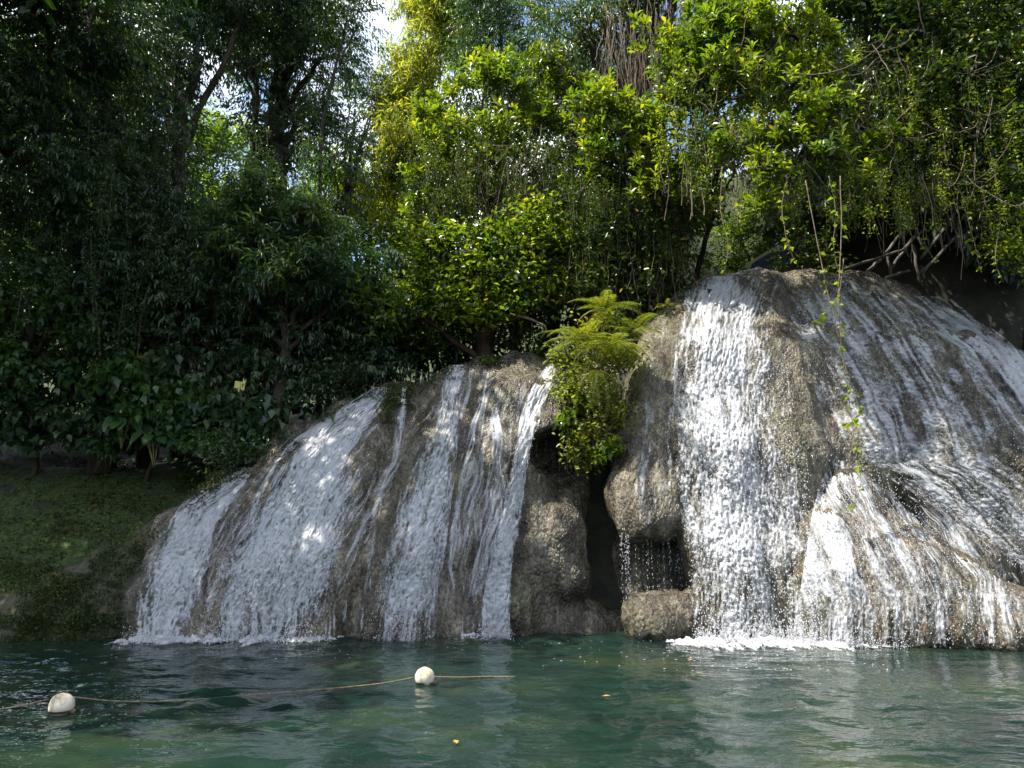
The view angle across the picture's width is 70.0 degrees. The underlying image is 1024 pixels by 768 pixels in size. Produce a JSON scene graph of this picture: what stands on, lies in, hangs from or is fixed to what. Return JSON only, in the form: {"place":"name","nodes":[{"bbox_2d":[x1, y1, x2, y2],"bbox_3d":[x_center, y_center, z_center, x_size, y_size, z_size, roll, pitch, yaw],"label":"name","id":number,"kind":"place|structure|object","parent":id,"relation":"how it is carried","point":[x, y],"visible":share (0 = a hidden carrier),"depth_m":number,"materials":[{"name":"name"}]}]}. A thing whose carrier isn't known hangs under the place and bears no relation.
{"place":"outdoors","nodes":[
{"label":"outdoors","id":0,"kind":"place"},
{"bbox_2d":[1,0,1019,272],"label":"sky","id":1,"kind":"structure","parent":0,"point":[381,22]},
{"bbox_2d":[0,631,1023,767],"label":"water","id":2,"kind":"structure","parent":0,"point":[902,707],"depth_m":7.19,"materials":[{"name":"liquid"}]},
{"bbox_2d":[47,693,75,715],"bbox_3d":[-4.258,3.033,6.907,0.226,0.216,0.226,11,-16,-42],"label":"float buoy","id":3,"kind":"object","parent":2,"relation":"on","point":[60,704],"visible":0.86,"depth_m":6.84,"materials":[{"name":"plastic"}]},
{"bbox_2d":[104,634,344,646],"bbox_3d":[-4.499,3.996,11.414,3.625,0.104,1.212,2,-12,-7],"label":"foam","id":4,"kind":"object","parent":2,"relation":"on","point":[187,639],"visible":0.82,"depth_m":11.53,"materials":[{"name":"white liquid"}]},
{"bbox_2d":[73,677,414,701],"bbox_3d":[-2.699,3.242,7.732,3.456,0.080,0.208,4,-13,-19],"label":"float rope","id":5,"kind":"object","parent":2,"relation":"on","point":[248,694],"visible":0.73,"depth_m":7.71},
{"bbox_2d":[415,667,436,685],"bbox_3d":[-0.986,3.312,8.255,0.220,0.222,0.219,12,-17,-44],"label":"float buoy","id":6,"kind":"object","parent":2,"relation":"on","point":[424,676],"visible":0.83,"depth_m":8.18,"materials":[{"name":"plastic"}]},
{"bbox_2d":[621,586,722,641],"bbox_3d":[2.933,3.956,12.158,2.243,1.130,0.901,2,-12,-7],"label":"travertine boulder","id":7,"kind":"object","parent":2,"relation":"in","point":[663,615],"visible":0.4,"depth_m":11.88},
{"bbox_2d":[665,634,906,650],"bbox_3d":[4.203,3.880,10.930,3.591,0.130,1.403,0,-12,0],"label":"foam","id":8,"kind":"object","parent":2,"relation":"on","point":[687,640],"visible":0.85,"depth_m":11.10,"materials":[{"name":"white liquid"}]},
{"bbox_2d":[789,467,1023,651],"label":"travertine cone","id":9,"kind":"object","parent":2,"relation":"in","point":[957,584],"visible":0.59,"depth_m":11.31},
{"bbox_2d":[794,462,1023,649],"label":"cascade","id":10,"kind":"object","parent":9,"relation":"on","point":[837,548],"visible":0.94,"depth_m":11.52,"materials":[{"name":"white liquid"}]},
{"bbox_2d":[912,502,1020,642],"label":"runnels","id":11,"kind":"object","parent":9,"relation":"on","point":[962,543],"visible":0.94,"depth_m":11.44,"materials":[{"name":"white liquid"}]},
{"bbox_2d":[0,86,1023,608],"bbox_3d":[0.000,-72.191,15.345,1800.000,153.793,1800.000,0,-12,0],"label":"ground","id":12,"kind":"structure","parent":0,"point":[984,302],"depth_m":16.37,"materials":[{"name":"plant"}]},
{"bbox_2d":[0,239,136,425],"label":"broadleaf tree","id":13,"kind":"object","parent":12,"relation":"on","point":[21,362],"visible":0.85,"depth_m":15.44,"materials":[{"name":"green plant"}]},
{"bbox_2d":[0,356,145,475],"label":"bank shrub","id":14,"kind":"object","parent":12,"relation":"on","point":[38,432],"visible":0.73,"depth_m":15.45,"materials":[{"name":"green plant"}]},
{"bbox_2d":[0,0,186,474],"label":"forest tree","id":15,"kind":"object","parent":12,"relation":"on","point":[87,71],"visible":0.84,"depth_m":15.98,"materials":[{"name":"green plant"}]},
{"bbox_2d":[0,101,343,368],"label":"leafy curtain","id":16,"kind":"object","parent":15,"relation":"hanging from","point":[105,212],"visible":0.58,"depth_m":15.55,"materials":[{"name":"green plant"}]},
{"bbox_2d":[0,497,209,640],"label":"bank ledge","id":17,"kind":"object","parent":12,"relation":"on","point":[7,601],"visible":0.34,"depth_m":12.40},
{"bbox_2d":[0,531,149,641],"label":"moss","id":18,"kind":"object","parent":17,"relation":"on","point":[65,622],"visible":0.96,"depth_m":12.20,"materials":[{"name":"green plant"}]},
{"bbox_2d":[0,9,212,378],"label":"forest tree","id":19,"kind":"object","parent":12,"relation":"on","point":[12,262],"visible":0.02,"depth_m":20.43,"materials":[{"name":"green plant"}]},
{"bbox_2d":[0,0,223,33],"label":"canopy tree","id":20,"kind":"object","parent":12,"relation":"on","point":[49,4],"visible":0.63,"depth_m":14.10,"materials":[{"name":"green plant"}]},
{"bbox_2d":[102,416,142,449],"bbox_3d":[-7.920,0.959,14.831,0.544,0.680,0.599,-7,-14,31],"label":"elephant ear","id":21,"kind":"object","parent":12,"relation":"on","point":[111,422],"visible":0.94,"depth_m":14.80},
{"bbox_2d":[0,451,255,597],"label":"moss","id":22,"kind":"object","parent":12,"relation":"on","point":[192,491],"visible":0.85,"depth_m":14.80,"materials":[{"name":"green plant"}]},
{"bbox_2d":[0,453,216,598],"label":"leaf litter","id":23,"kind":"object","parent":22,"relation":"on","point":[91,521],"visible":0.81,"depth_m":14.81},
{"bbox_2d":[59,339,218,482],"bbox_3d":[-7.628,0.533,15.558,3.616,3.123,2.301,0,-12,0],"label":"bank shrub","id":24,"kind":"object","parent":12,"relation":"on","point":[141,380],"visible":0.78,"depth_m":15.17,"materials":[{"name":"green plant"}]},
{"bbox_2d":[126,430,166,467],"bbox_3d":[-7.361,1.282,14.704,0.681,0.762,0.598,7,-14,-30],"label":"elephant ear","id":25,"kind":"object","parent":12,"relation":"on","point":[145,438],"visible":1,"depth_m":14.75},
{"bbox_2d":[30,168,279,466],"bbox_3d":[-7.927,-1.611,16.571,5.359,7.091,4.332,6,-13,-26],"label":"forest tree","id":26,"kind":"object","parent":12,"relation":"on","point":[162,199],"visible":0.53,"depth_m":16.28,"materials":[{"name":"green plant"}]},
{"bbox_2d":[0,404,348,472],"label":"ground cover","id":27,"kind":"object","parent":12,"relation":"on","point":[179,460],"visible":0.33,"depth_m":16.44,"materials":[{"name":"green plant"}]},
{"bbox_2d":[21,0,345,418],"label":"forest tree","id":28,"kind":"object","parent":12,"relation":"on","point":[143,344],"visible":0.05,"depth_m":22.30,"materials":[{"name":"green plant"}]},
{"bbox_2d":[181,419,269,486],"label":"bank shrub","id":29,"kind":"object","parent":12,"relation":"on","point":[232,453],"visible":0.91,"depth_m":14.17,"materials":[{"name":"green plant"}]},
{"bbox_2d":[163,95,290,223],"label":"sunlit tree","id":30,"kind":"object","parent":12,"relation":"on","point":[216,128],"visible":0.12,"depth_m":29.19,"materials":[{"name":"green plant"}]},
{"bbox_2d":[61,0,394,458],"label":"forest tree","id":31,"kind":"object","parent":12,"relation":"on","point":[234,23],"visible":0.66,"depth_m":19.51,"materials":[{"name":"green plant"}]},
{"bbox_2d":[142,341,329,452],"bbox_3d":[-5.824,0.590,15.580,3.710,3.172,2.698,0,-12,0],"label":"bank shrub","id":32,"kind":"object","parent":12,"relation":"on","point":[234,416],"visible":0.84,"depth_m":15.18,"materials":[{"name":"green plant"}]},
{"bbox_2d":[191,29,298,438],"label":"slender tree","id":33,"kind":"object","parent":12,"relation":"on","point":[252,74],"visible":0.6,"depth_m":21.96,"materials":[{"name":"green plant"}]},
{"bbox_2d":[119,382,412,641],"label":"travertine dome","id":34,"kind":"structure","parent":12,"relation":"on","point":[366,461],"depth_m":12.72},
{"bbox_2d":[118,468,249,647],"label":"cascade","id":35,"kind":"object","parent":34,"relation":"on","point":[172,583],"visible":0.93,"depth_m":12.43,"materials":[{"name":"white liquid"}]},
{"bbox_2d":[187,405,375,637],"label":"runnels","id":36,"kind":"object","parent":34,"relation":"on","point":[277,476],"visible":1,"depth_m":12.89,"materials":[{"name":"white liquid"}]},
{"bbox_2d":[193,387,391,644],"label":"cascade","id":37,"kind":"object","parent":34,"relation":"on","point":[327,461],"visible":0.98,"depth_m":12.65,"materials":[{"name":"white liquid"}]},
{"bbox_2d":[268,388,378,447],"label":"rim plants","id":38,"kind":"object","parent":34,"relation":"on","point":[350,398],"visible":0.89,"depth_m":14.76,"materials":[{"name":"green plant"}]},
{"bbox_2d":[329,388,405,636],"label":"cascade","id":39,"kind":"object","parent":34,"relation":"on","point":[401,416],"visible":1,"depth_m":13.57,"materials":[{"name":"white liquid"}]},
{"bbox_2d":[375,363,464,423],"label":"moss","id":40,"kind":"object","parent":34,"relation":"on","point":[407,395],"visible":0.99,"depth_m":14.89,"materials":[{"name":"green plant"}]},
{"bbox_2d":[205,32,352,414],"bbox_3d":[-8.316,-5.897,24.851,5.528,13.912,3.632,0,-12,0],"label":"forest tree","id":41,"kind":"object","parent":12,"relation":"on","point":[305,89],"visible":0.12,"depth_m":25.60,"materials":[{"name":"green plant"}]},
{"bbox_2d":[134,277,431,401],"bbox_3d":[-4.859,-0.179,16.208,6.399,4.313,2.921,0,-12,0],"label":"bank shrub","id":42,"kind":"object","parent":12,"relation":"on","point":[251,336],"visible":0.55,"depth_m":15.97,"materials":[{"name":"green plant"}]},
{"bbox_2d":[180,152,402,443],"bbox_3d":[-4.707,-1.462,15.517,4.935,7.078,2.845,2,-12,-9],"label":"narrow leaved tree","id":43,"kind":"object","parent":12,"relation":"on","point":[275,271],"visible":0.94,"depth_m":15.53,"materials":[{"name":"green plant"}]},
{"bbox_2d":[221,0,389,427],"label":"slender tree","id":44,"kind":"object","parent":12,"relation":"on","point":[280,95],"visible":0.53,"depth_m":22.55,"materials":[{"name":"green plant"}]},
{"bbox_2d":[245,286,425,418],"bbox_3d":[-4.292,-0.677,16.682,4.626,4.302,2.945,-3,-12,14],"label":"bank shrub","id":45,"kind":"object","parent":12,"relation":"on","point":[341,378],"visible":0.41,"depth_m":16.08,"materials":[{"name":"green plant"}]},
{"bbox_2d":[288,0,388,419],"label":"tree","id":46,"kind":"object","parent":12,"relation":"on","point":[323,108],"visible":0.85,"depth_m":19.96,"materials":[{"name":"green plant"}]},
{"bbox_2d":[284,43,412,399],"bbox_3d":[-6.065,-5.866,26.131,5.524,13.815,3.488,0,-12,0],"label":"sunlit tree","id":47,"kind":"object","parent":12,"relation":"on","point":[370,87],"visible":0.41,"depth_m":26.66,"materials":[{"name":"green plant"}]},
{"bbox_2d":[323,116,388,403],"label":"sapling","id":48,"kind":"object","parent":12,"relation":"on","point":[365,152],"visible":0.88,"depth_m":20.11,"materials":[{"name":"green plant"}]},
{"bbox_2d":[292,134,467,391],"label":"sunlit tree","id":49,"kind":"object","parent":12,"relation":"on","point":[384,234],"visible":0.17,"depth_m":28.20,"materials":[{"name":"green plant"}]},
{"bbox_2d":[192,194,641,413],"bbox_3d":[-3.293,-2.209,18.927,13.051,6.869,6.983,-5,-13,23],"label":"forest tree","id":50,"kind":"object","parent":12,"relation":"on","point":[396,258],"visible":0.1,"depth_m":18.02,"materials":[{"name":"green plant"}]},
{"bbox_2d":[349,0,511,382],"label":"bamboo","id":51,"kind":"object","parent":12,"relation":"on","point":[428,18],"visible":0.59,"depth_m":26.40,"materials":[{"name":"green plant"}]},
{"bbox_2d":[345,248,555,374],"bbox_3d":[-1.526,-1.411,17.631,5.248,4.601,3.235,0,-12,0],"label":"bank shrub","id":52,"kind":"object","parent":12,"relation":"on","point":[440,338],"visible":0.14,"depth_m":16.78,"materials":[{"name":"green plant"}]},
{"bbox_2d":[335,174,627,357],"bbox_3d":[-0.613,-1.993,16.032,6.501,5.207,2.524,0,-12,0],"label":"rim tree","id":53,"kind":"object","parent":12,"relation":"on","point":[488,301],"visible":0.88,"depth_m":15.90,"materials":[{"name":"green plant"}]},
{"bbox_2d":[349,349,623,640],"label":"travertine ribs","id":54,"kind":"object","parent":12,"relation":"on","point":[550,585],"visible":0.62,"depth_m":13.00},
{"bbox_2d":[361,365,463,641],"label":"cascade","id":55,"kind":"object","parent":54,"relation":"on","point":[417,561],"visible":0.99,"depth_m":12.46,"materials":[{"name":"white liquid"}]},
{"bbox_2d":[361,376,529,640],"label":"runnels","id":56,"kind":"object","parent":54,"relation":"on","point":[474,423],"visible":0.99,"depth_m":12.96,"materials":[{"name":"white liquid"}]},
{"bbox_2d":[471,407,504,588],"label":"cascade","id":57,"kind":"object","parent":54,"relation":"on","point":[496,435],"visible":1,"depth_m":12.90,"materials":[{"name":"white liquid"}]},
{"bbox_2d":[476,354,502,365],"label":"moss","id":58,"kind":"object","parent":54,"relation":"on","point":[481,360],"visible":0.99,"depth_m":15.19,"materials":[{"name":"green plant"}]},
{"bbox_2d":[474,364,554,640],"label":"cascade","id":59,"kind":"object","parent":54,"relation":"on","point":[496,602],"visible":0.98,"depth_m":12.74,"materials":[{"name":"white liquid"}]},
{"bbox_2d":[532,320,622,368],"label":"fern","id":60,"kind":"object","parent":54,"relation":"on","point":[574,331],"visible":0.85,"depth_m":13.54,"materials":[{"name":"green plant"}]},
{"bbox_2d":[552,381,626,466],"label":"hanging shrub","id":61,"kind":"object","parent":54,"relation":"on","point":[611,447],"visible":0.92,"depth_m":13.42,"materials":[{"name":"green plant"}]},
{"bbox_2d":[542,310,650,479],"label":"hanging shrub","id":62,"kind":"object","parent":54,"relation":"on","point":[575,370],"visible":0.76,"depth_m":13.76,"materials":[{"name":"green plant"}]},
{"bbox_2d":[575,370,621,422],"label":"fern","id":63,"kind":"object","parent":54,"relation":"on","point":[596,378],"visible":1,"depth_m":13.14,"materials":[{"name":"green plant"}]},
{"bbox_2d":[393,36,601,349],"bbox_3d":[-0.310,-4.136,17.565,4.940,9.002,2.546,0,-12,0],"label":"rosette shrub","id":64,"kind":"object","parent":12,"relation":"on","point":[493,70],"visible":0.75,"depth_m":17.66,"materials":[{"name":"green plant"}]},
{"bbox_2d":[401,119,700,298],"bbox_3d":[0.862,-4.089,16.416,6.775,4.682,1.410,0,-12,0],"label":"leafy curtain","id":65,"kind":"object","parent":64,"relation":"hanging from","point":[449,197],"visible":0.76,"depth_m":16.37,"materials":[{"name":"green plant"}]},
{"bbox_2d":[433,155,697,315],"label":"hanging stems","id":66,"kind":"object","parent":64,"relation":"hanging from","point":[601,255],"visible":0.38,"depth_m":16.36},
{"bbox_2d":[433,0,590,355],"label":"forest tree","id":67,"kind":"object","parent":12,"relation":"on","point":[497,12],"visible":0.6,"depth_m":23.95,"materials":[{"name":"green plant"}]},
{"bbox_2d":[393,10,724,360],"bbox_3d":[1.120,-5.985,21.431,9.105,11.090,6.107,0,-12,0],"label":"forest tree","id":68,"kind":"object","parent":12,"relation":"on","point":[467,106],"visible":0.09,"depth_m":21.00,"materials":[{"name":"green plant"}]},
{"bbox_2d":[473,80,725,360],"bbox_3d":[2.066,-4.331,19.207,6.865,7.952,3.327,-3,-12,12],"label":"forest tree","id":69,"kind":"object","parent":12,"relation":"on","point":[563,146],"visible":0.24,"depth_m":19.29,"materials":[{"name":"green plant"}]},
{"bbox_2d":[521,165,721,343],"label":"rim tree","id":70,"kind":"object","parent":12,"relation":"on","point":[633,296],"visible":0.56,"depth_m":16.30,"materials":[{"name":"green plant"}]},
{"bbox_2d":[515,0,735,324],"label":"vine clad tree","id":71,"kind":"object","parent":12,"relation":"on","point":[585,38],"visible":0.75,"depth_m":18.24,"materials":[{"name":"green plant"}]},
{"bbox_2d":[595,0,694,185],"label":"hanging roots","id":72,"kind":"object","parent":71,"relation":"hanging from","point":[624,50],"visible":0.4,"depth_m":17.32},
{"bbox_2d":[559,66,739,290],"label":"tree","id":73,"kind":"object","parent":12,"relation":"on","point":[642,119],"visible":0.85,"depth_m":15.82,"materials":[{"name":"green plant"}]},
{"bbox_2d":[386,2,1023,266],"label":"twining stems","id":74,"kind":"object","parent":12,"relation":"on","point":[843,190],"visible":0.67,"depth_m":14.56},
{"bbox_2d":[681,95,801,281],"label":"forest tree","id":75,"kind":"object","parent":12,"relation":"on","point":[715,182],"visible":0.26,"depth_m":18.23,"materials":[{"name":"green plant"}]},
{"bbox_2d":[626,0,891,225],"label":"rosette shrub","id":76,"kind":"object","parent":12,"relation":"on","point":[701,31],"visible":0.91,"depth_m":15.01,"materials":[{"name":"green plant"}]},
{"bbox_2d":[782,28,890,75],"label":"arching stem","id":77,"kind":"object","parent":76,"relation":"attached to","point":[831,71],"visible":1,"depth_m":14.08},
{"bbox_2d":[685,157,851,276],"bbox_3d":[7.019,-3.674,19.815,4.997,5.292,2.542,0,-12,0],"label":"shrub","id":78,"kind":"object","parent":12,"relation":"on","point":[738,260],"visible":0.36,"depth_m":19.62,"materials":[{"name":"green plant"}]},
{"bbox_2d":[746,234,805,271],"bbox_3d":[6.732,-3.237,18.613,1.576,1.247,0.073,0,-12,0],"label":"rock","id":79,"kind":"object","parent":12,"relation":"on","point":[760,261],"visible":0.41,"depth_m":18.57,"materials":[{"name":"grey stone"}]},
{"bbox_2d":[757,220,857,273],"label":"bank shrub","id":80,"kind":"object","parent":12,"relation":"on","point":[797,242],"visible":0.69,"depth_m":17.42,"materials":[{"name":"green plant"}]},
{"bbox_2d":[612,267,1023,638],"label":"travertine cliff","id":81,"kind":"structure","parent":12,"relation":"on","point":[779,336],"depth_m":13.99,"materials":[{"name":"stone"}]},
{"bbox_2d":[558,332,655,370],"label":"fern","id":82,"kind":"object","parent":81,"relation":"on","point":[619,342],"visible":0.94,"depth_m":13.38,"materials":[{"name":"green plant"}]},
{"bbox_2d":[604,309,686,544],"bbox_3d":[3.022,0.560,14.463,1.808,5.109,3.490,-7,-14,29],"label":"travertine overhang","id":83,"kind":"object","parent":81,"relation":"attached to","point":[661,511],"visible":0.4,"depth_m":13.20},
{"bbox_2d":[567,289,641,332],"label":"fern","id":84,"kind":"object","parent":83,"relation":"on","point":[607,299],"visible":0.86,"depth_m":14.15,"materials":[{"name":"green plant"}]},
{"bbox_2d":[536,443,686,600],"bbox_3d":[1.678,2.394,13.119,2.717,3.172,0.555,-4,-13,17],"label":"drip curtain","id":85,"kind":"object","parent":83,"relation":"hanging from","point":[621,549],"visible":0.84,"depth_m":12.72,"materials":[{"name":"white liquid"}]},
{"bbox_2d":[607,313,665,344],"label":"fern","id":86,"kind":"object","parent":83,"relation":"on","point":[651,315],"visible":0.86,"depth_m":13.78,"materials":[{"name":"green plant"}]},
{"bbox_2d":[635,345,677,518],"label":"runnels","id":87,"kind":"object","parent":83,"relation":"attached to","point":[675,386],"visible":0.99,"depth_m":13.23,"materials":[{"name":"white liquid"}]},
{"bbox_2d":[675,276,829,647],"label":"cascade","id":88,"kind":"object","parent":81,"relation":"on","point":[721,542],"visible":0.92,"depth_m":12.69,"materials":[{"name":"white liquid"}]},
{"bbox_2d":[812,259,843,325],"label":"hanging vine","id":89,"kind":"object","parent":81,"relation":"hanging from","point":[822,318],"visible":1,"depth_m":12.68,"materials":[{"name":"green plant"}]},
{"bbox_2d":[843,210,958,282],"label":"bare branches","id":90,"kind":"object","parent":81,"relation":"on","point":[902,251],"visible":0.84,"depth_m":16.93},
{"bbox_2d":[788,280,1023,567],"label":"cascade","id":91,"kind":"object","parent":81,"relation":"on","point":[975,520],"visible":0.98,"depth_m":13.95,"materials":[{"name":"white liquid"}]},
{"bbox_2d":[903,296,1023,430],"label":"cascade","id":92,"kind":"object","parent":81,"relation":"on","point":[1013,372],"visible":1,"depth_m":14.99,"materials":[{"name":"white liquid"}]},
{"bbox_2d":[704,75,934,220],"bbox_3d":[7.575,-4.328,15.528,7.824,3.086,2.780,8,-14,-33],"label":"rosette shrub","id":93,"kind":"object","parent":12,"relation":"on","point":[770,160],"visible":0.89,"depth_m":14.19,"materials":[{"name":"green plant"}]},
{"bbox_2d":[776,181,797,266],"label":"hanging vine","id":94,"kind":"object","parent":93,"relation":"hanging from","point":[785,187],"visible":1,"depth_m":13.50,"materials":[{"name":"green plant"}]},
{"bbox_2d":[650,34,1023,251],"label":"leafy curtain","id":95,"kind":"object","parent":93,"relation":"hanging from","point":[850,207],"visible":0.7,"depth_m":14.45,"materials":[{"name":"green plant"}]},
{"bbox_2d":[718,167,730,272],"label":"hanging vine","id":96,"kind":"object","parent":95,"relation":"hanging from","point":[720,197],"visible":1,"depth_m":13.88,"materials":[{"name":"green plant"}]},
{"bbox_2d":[805,180,863,428],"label":"hanging vine","id":97,"kind":"object","parent":95,"relation":"hanging from","point":[859,412],"visible":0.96,"depth_m":12.60,"materials":[{"name":"green plant"}]},
{"bbox_2d":[827,176,841,272],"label":"hanging vine","id":98,"kind":"object","parent":95,"relation":"hanging from","point":[833,184],"visible":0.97,"depth_m":13.73,"materials":[{"name":"green plant"}]},
{"bbox_2d":[834,176,864,509],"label":"hanging vine","id":99,"kind":"object","parent":95,"relation":"hanging from","point":[846,398],"visible":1,"depth_m":12.35,"materials":[{"name":"green plant"}]},
{"bbox_2d":[919,176,938,262],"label":"hanging vine","id":100,"kind":"object","parent":95,"relation":"hanging from","point":[923,238],"visible":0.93,"depth_m":14.35,"materials":[{"name":"green plant"}]},
{"bbox_2d":[953,185,982,272],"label":"hanging vine","id":101,"kind":"object","parent":95,"relation":"hanging from","point":[976,252],"visible":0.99,"depth_m":14.27,"materials":[{"name":"green plant"}]},
{"bbox_2d":[991,177,1007,282],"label":"hanging vine","id":102,"kind":"object","parent":95,"relation":"hanging from","point":[1001,233],"visible":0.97,"depth_m":14.16,"materials":[{"name":"green plant"}]},
{"bbox_2d":[620,0,1023,289],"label":"forest tree","id":103,"kind":"object","parent":12,"relation":"on","point":[919,210],"visible":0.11,"depth_m":18.48,"materials":[{"name":"green plant"}]},
{"bbox_2d":[794,0,1023,224],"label":"tangled shrub","id":104,"kind":"object","parent":12,"relation":"on","point":[983,21],"visible":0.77,"depth_m":15.11,"materials":[{"name":"green plant"}]},
{"bbox_2d":[660,63,1023,276],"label":"hanging stems","id":105,"kind":"object","parent":104,"relation":"hanging from","point":[904,245],"visible":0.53,"depth_m":14.81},
{"bbox_2d":[965,187,1023,351],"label":"creeper bush","id":106,"kind":"object","parent":12,"relation":"on","point":[1012,250],"visible":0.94,"depth_m":14.52,"materials":[{"name":"green plant"}]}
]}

